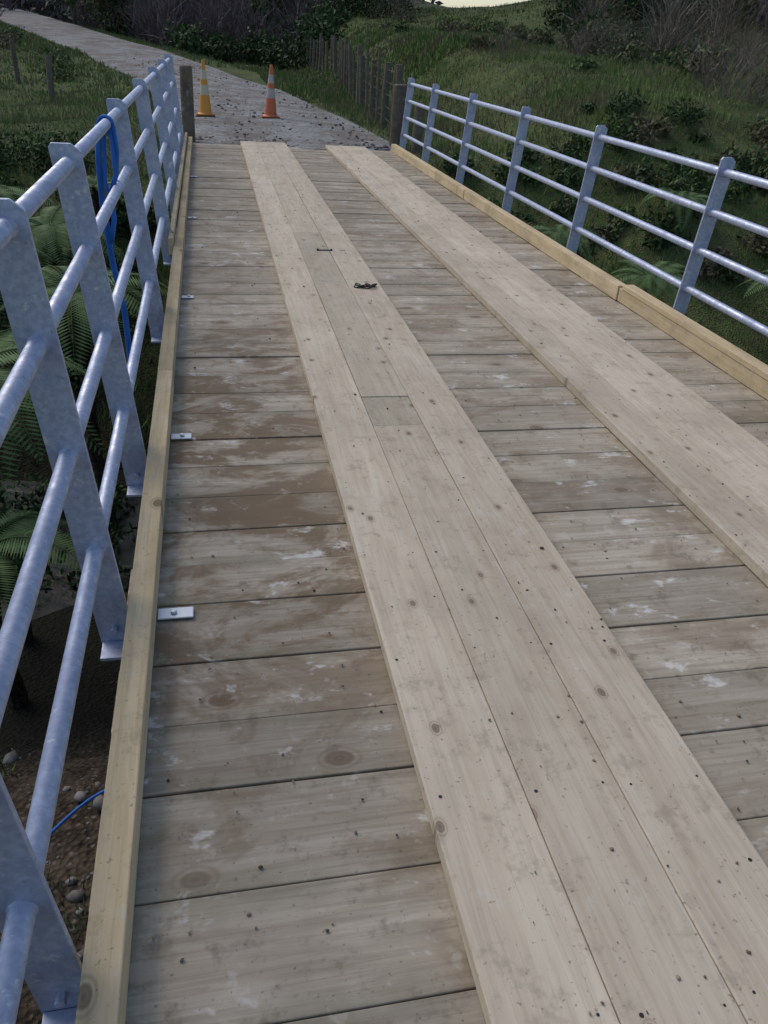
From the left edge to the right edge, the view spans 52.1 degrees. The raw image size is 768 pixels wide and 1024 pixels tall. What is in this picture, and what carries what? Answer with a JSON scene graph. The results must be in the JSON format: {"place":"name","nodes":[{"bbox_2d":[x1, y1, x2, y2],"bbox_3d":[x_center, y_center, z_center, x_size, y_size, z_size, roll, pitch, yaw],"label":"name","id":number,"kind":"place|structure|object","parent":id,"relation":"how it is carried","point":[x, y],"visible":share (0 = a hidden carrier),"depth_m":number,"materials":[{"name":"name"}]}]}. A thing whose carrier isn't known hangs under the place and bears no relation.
{"place":"outdoors","nodes":[
{"label":"outdoors","id":0,"kind":"place"},
{"bbox_2d":[0,481,141,622],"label":"creek water","id":1,"kind":"structure","parent":0,"point":[58,595],"depth_m":7.22,"materials":[{"name":"black liquid"}]},
{"bbox_2d":[0,4,432,154],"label":"gravel road","id":2,"kind":"structure","parent":0,"point":[97,46],"depth_m":20.30,"materials":[{"name":"grey gravel"}]},
{"bbox_2d":[196,60,214,116],"bbox_3d":[-3.642,-8.585,15.899,0.380,1.000,0.380,-3,32,-11],"label":"traffic cone","id":3,"kind":"object","parent":2,"relation":"on","point":[204,106],"visible":1,"depth_m":15.92,"materials":[{"name":"orange plastic"}]},
{"bbox_2d":[261,64,279,118],"bbox_3d":[-2.369,-8.748,16.333,0.380,0.981,0.380,-3,32,-11],"label":"traffic cone","id":4,"kind":"object","parent":2,"relation":"on","point":[270,108],"visible":0.99,"depth_m":16.35,"materials":[{"name":"orange plastic"}]},
{"bbox_2d":[354,283,376,288],"bbox_3d":[-0.131,-1.632,5.673,0.180,0.024,0.094,-3,32,-11],"label":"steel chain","id":5,"kind":"object","parent":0,"point":[366,285],"visible":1,"depth_m":5.67,"materials":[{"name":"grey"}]},
{"bbox_2d":[0,0,767,1023],"bbox_3d":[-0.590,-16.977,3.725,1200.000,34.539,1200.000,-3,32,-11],"label":"ground","id":6,"kind":"structure","parent":0,"point":[72,842],"depth_m":11.47,"materials":[{"name":"green plant"}]},
{"bbox_2d":[0,38,55,100],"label":"post and wire fence","id":7,"kind":"object","parent":6,"relation":"on","point":[49,75],"visible":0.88,"depth_m":19.28,"materials":[{"name":"grey wood"}]},
{"bbox_2d":[0,247,56,490],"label":"fern","id":8,"kind":"object","parent":6,"relation":"on","point":[5,310],"visible":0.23,"depth_m":6.52,"materials":[{"name":"green plant"}]},
{"bbox_2d":[0,184,60,312],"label":"fern","id":9,"kind":"object","parent":6,"relation":"on","point":[3,189],"visible":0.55,"depth_m":9.12,"materials":[{"name":"green plant"}]},
{"bbox_2d":[0,25,78,81],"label":"undergrowth","id":10,"kind":"object","parent":6,"relation":"on","point":[4,36],"visible":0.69,"depth_m":27.18,"materials":[{"name":"green plant"}]},
{"bbox_2d":[0,503,79,709],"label":"fern","id":11,"kind":"object","parent":6,"relation":"on","point":[18,697],"visible":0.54,"depth_m":4.70,"materials":[{"name":"green plant"}]},
{"bbox_2d":[2,748,103,961],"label":"creek bank rocks","id":12,"kind":"object","parent":6,"relation":"on","point":[79,796],"visible":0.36,"depth_m":3.65,"materials":[{"name":"grey stone"}]},
{"bbox_2d":[0,330,107,642],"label":"fern","id":13,"kind":"object","parent":6,"relation":"on","point":[4,343],"visible":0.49,"depth_m":4.93,"materials":[{"name":"green plant"}]},
{"bbox_2d":[0,671,117,1023],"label":"bank weeds","id":14,"kind":"object","parent":6,"relation":"on","point":[62,902],"visible":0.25,"depth_m":3.20,"materials":[{"name":"green plant"}]},
{"bbox_2d":[53,0,92,24],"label":"broadleaf tree","id":15,"kind":"object","parent":6,"relation":"on","point":[73,20],"visible":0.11,"depth_m":59.45,"materials":[{"name":"green plant"}]},
{"bbox_2d":[51,789,104,834],"bbox_3d":[-1.789,1.514,3.138,1.679,0.234,0.353,-14,36,-28],"label":"blue hose","id":16,"kind":"object","parent":6,"relation":"on","point":[58,825],"visible":0.39,"depth_m":3.52,"materials":[{"name":"blue plastic"}]},
{"bbox_2d":[0,123,159,605],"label":"undergrowth","id":17,"kind":"object","parent":6,"relation":"on","point":[122,218],"visible":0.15,"depth_m":10.36,"materials":[{"name":"green plant"}]},
{"bbox_2d":[29,205,132,387],"bbox_3d":[-3.645,-2.241,8.739,1.588,2.062,1.564,-21,39,-35],"label":"fern","id":18,"kind":"object","parent":6,"relation":"on","point":[46,229],"visible":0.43,"depth_m":8.37,"materials":[{"name":"green plant"}]},
{"bbox_2d":[0,265,167,522],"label":"fern","id":19,"kind":"object","parent":6,"relation":"on","point":[77,310],"visible":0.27,"depth_m":6.60,"materials":[{"name":"green plant"}]},
{"bbox_2d":[46,175,124,245],"bbox_3d":[-3.986,-4.066,10.763,1.286,0.966,1.118,12,32,12],"label":"fern","id":20,"kind":"object","parent":6,"relation":"on","point":[94,186],"visible":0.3,"depth_m":10.59,"materials":[{"name":"green plant"}]},
{"bbox_2d":[55,0,139,35],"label":"broadleaf tree","id":21,"kind":"object","parent":6,"relation":"on","point":[69,3],"visible":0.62,"depth_m":49.02,"materials":[{"name":"green plant"}]},
{"bbox_2d":[0,0,202,25],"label":"distant tree line","id":22,"kind":"object","parent":6,"relation":"on","point":[48,8],"visible":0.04,"depth_m":81.50,"materials":[{"name":"green plant"}]},
{"bbox_2d":[92,0,192,38],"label":"evergreen tree","id":23,"kind":"object","parent":6,"relation":"on","point":[137,6],"visible":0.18,"depth_m":48.24,"materials":[{"name":"green plant"}]},
{"bbox_2d":[179,65,195,141],"bbox_3d":[-3.135,-6.330,12.558,0.217,1.421,0.200,-3,32,-11],"label":"timber post","id":24,"kind":"object","parent":6,"relation":"on","point":[187,98],"visible":0.79,"depth_m":12.38,"materials":[{"name":"wood"}]},
{"bbox_2d":[153,0,234,34],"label":"bare tree","id":25,"kind":"object","parent":6,"relation":"on","point":[197,6],"visible":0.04,"depth_m":55.25,"materials":[{"name":"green plant"}]},
{"bbox_2d":[0,0,415,59],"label":"bare scrub","id":26,"kind":"object","parent":6,"relation":"on","point":[150,25],"visible":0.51,"depth_m":45.25,"materials":[{"name":"plant"}]},
{"bbox_2d":[3,0,442,20],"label":"distant tree line","id":27,"kind":"object","parent":6,"relation":"on","point":[22,4],"visible":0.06,"depth_m":73.94,"materials":[{"name":"green plant"}]},
{"bbox_2d":[220,0,294,44],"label":"broadleaf tree","id":28,"kind":"object","parent":6,"relation":"on","point":[270,4],"visible":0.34,"depth_m":49.06,"materials":[{"name":"green plant"}]},
{"bbox_2d":[197,136,390,150],"bbox_3d":[-1.637,-6.130,13.120,3.917,0.154,1.056,-3,32,-11],"label":"abutment rubble","id":29,"kind":"object","parent":6,"relation":"on","point":[384,147],"visible":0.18,"depth_m":13.29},
{"bbox_2d":[263,33,402,136],"bbox_3d":[-3.087,-18.088,31.465,1.932,1.976,41.312,-3,32,-11],"label":"post and batten fence","id":30,"kind":"object","parent":6,"relation":"on","point":[347,75],"visible":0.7,"depth_m":20.48,"materials":[{"name":"wood"}]},
{"bbox_2d":[90,0,588,71],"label":"hedgerow bushes","id":31,"kind":"object","parent":6,"relation":"on","point":[259,52],"visible":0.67,"depth_m":39.78,"materials":[{"name":"green plant"}]},
{"bbox_2d":[0,44,767,466],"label":"grass","id":32,"kind":"structure","parent":6,"relation":"on","point":[344,108],"depth_m":15.30,"materials":[{"name":"green plant"}]},
{"bbox_2d":[0,0,767,104],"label":"grass","id":33,"kind":"structure","parent":6,"relation":"on","point":[323,92],"depth_m":26.76,"materials":[{"name":"green plant"}]},
{"bbox_2d":[389,84,406,145],"bbox_3d":[0.241,-6.796,13.831,0.276,1.302,0.260,-3,32,-11],"label":"timber post","id":34,"kind":"object","parent":6,"relation":"on","point":[398,100],"visible":0.72,"depth_m":13.62,"materials":[{"name":"wood"}]},
{"bbox_2d":[411,103,424,151],"bbox_3d":[0.576,-6.495,13.616,0.197,1.051,0.180,-3,32,-11],"label":"timber post","id":35,"kind":"object","parent":6,"relation":"on","point":[417,132],"visible":0.55,"depth_m":13.48,"materials":[{"name":"brown wood"}]},
{"bbox_2d":[75,132,767,1023],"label":"timber bridge","id":36,"kind":"structure","parent":6,"relation":"on","point":[441,902],"depth_m":2.44,"materials":[{"name":"brown wood"}]},
{"bbox_2d":[0,54,183,1023],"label":"bridge railing","id":37,"kind":"object","parent":36,"relation":"on","point":[39,953],"visible":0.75,"depth_m":2.12,"materials":[{"name":"metal"}]},
{"bbox_2d":[94,114,134,399],"bbox_3d":[-1.416,-1.076,4.276,0.107,1.959,0.226,-18,37,-32],"label":"blue rope","id":38,"kind":"object","parent":37,"relation":"hanging from","point":[101,169],"visible":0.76,"depth_m":3.92,"materials":[{"name":"blue fabric"}]},
{"bbox_2d":[152,150,766,1014],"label":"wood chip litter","id":39,"kind":"object","parent":36,"relation":"on","point":[392,606],"visible":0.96,"depth_m":2.54,"materials":[{"name":"brown wood"}]},
{"bbox_2d":[400,78,767,336],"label":"bridge railing","id":40,"kind":"object","parent":36,"relation":"on","point":[724,171],"visible":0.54,"depth_m":6.45,"materials":[{"name":"metal"}]},
{"bbox_2d":[328,0,766,51],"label":"hedgerow bushes","id":41,"kind":"object","parent":6,"relation":"on","point":[554,21],"visible":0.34,"depth_m":30.65,"materials":[{"name":"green plant"}]},
{"bbox_2d":[363,0,758,68],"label":"scrub bushes","id":42,"kind":"object","parent":6,"relation":"on","point":[403,10],"visible":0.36,"depth_m":24.61,"materials":[{"name":"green plant"}]},
{"bbox_2d":[357,0,767,68],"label":"bare scrub","id":43,"kind":"object","parent":6,"relation":"on","point":[671,8],"visible":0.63,"depth_m":24.11,"materials":[{"name":"plant"}]},
{"bbox_2d":[530,224,611,262],"bbox_3d":[2.388,-3.391,11.110,1.246,1.280,1.460,-15,36,-28],"label":"fern","id":44,"kind":"object","parent":6,"relation":"on","point":[560,236],"visible":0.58,"depth_m":10.64,"materials":[{"name":"green plant"}]},
{"bbox_2d":[380,2,767,87],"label":"undergrowth","id":45,"kind":"object","parent":6,"relation":"on","point":[546,36],"visible":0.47,"depth_m":20.83,"materials":[{"name":"green plant"}]},
{"bbox_2d":[556,0,651,24],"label":"evergreen tree","id":46,"kind":"object","parent":6,"relation":"on","point":[628,3],"visible":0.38,"depth_m":30.97,"materials":[{"name":"green plant"}]},
{"bbox_2d":[442,108,767,278],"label":"undergrowth","id":47,"kind":"object","parent":6,"relation":"on","point":[633,129],"visible":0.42,"depth_m":12.51,"materials":[{"name":"green plant"}]},
{"bbox_2d":[490,86,767,285],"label":"undergrowth","id":48,"kind":"object","parent":6,"relation":"on","point":[659,241],"visible":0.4,"depth_m":12.82,"materials":[{"name":"green plant"}]},
{"bbox_2d":[491,0,767,105],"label":"bare scrub","id":49,"kind":"object","parent":6,"relation":"on","point":[747,65],"visible":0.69,"depth_m":18.65,"materials":[{"name":"plant"}]},
{"bbox_2d":[581,0,682,18],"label":"evergreen tree","id":50,"kind":"object","parent":6,"relation":"on","point":[648,6],"visible":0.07,"depth_m":33.89,"materials":[{"name":"green plant"}]},
{"bbox_2d":[609,260,704,306],"bbox_3d":[3.536,-2.708,10.557,1.433,1.217,1.518,19,34,24],"label":"fern","id":51,"kind":"object","parent":6,"relation":"on","point":[648,283],"visible":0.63,"depth_m":10.20,"materials":[{"name":"green plant"}]},
{"bbox_2d":[636,187,725,231],"bbox_3d":[4.424,-4.439,11.639,1.356,0.668,1.272,3,31,-2],"label":"fern","id":52,"kind":"object","parent":6,"relation":"on","point":[677,209],"visible":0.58,"depth_m":11.42,"materials":[{"name":"green plant"}]},
{"bbox_2d":[730,270,767,297],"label":"fern","id":53,"kind":"object","parent":6,"relation":"on","point":[753,285],"visible":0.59,"depth_m":10.33,"materials":[{"name":"green plant"}]},
{"bbox_2d":[749,0,767,51],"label":"bare tree","id":54,"kind":"object","parent":6,"relation":"on","point":[760,15],"visible":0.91,"depth_m":23.39,"materials":[{"name":"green plant"}]},
{"bbox_2d":[425,0,527,7],"label":"sky","id":55,"kind":"structure","parent":0,"point":[451,3],"materials":[{"name":"white"}]}
]}

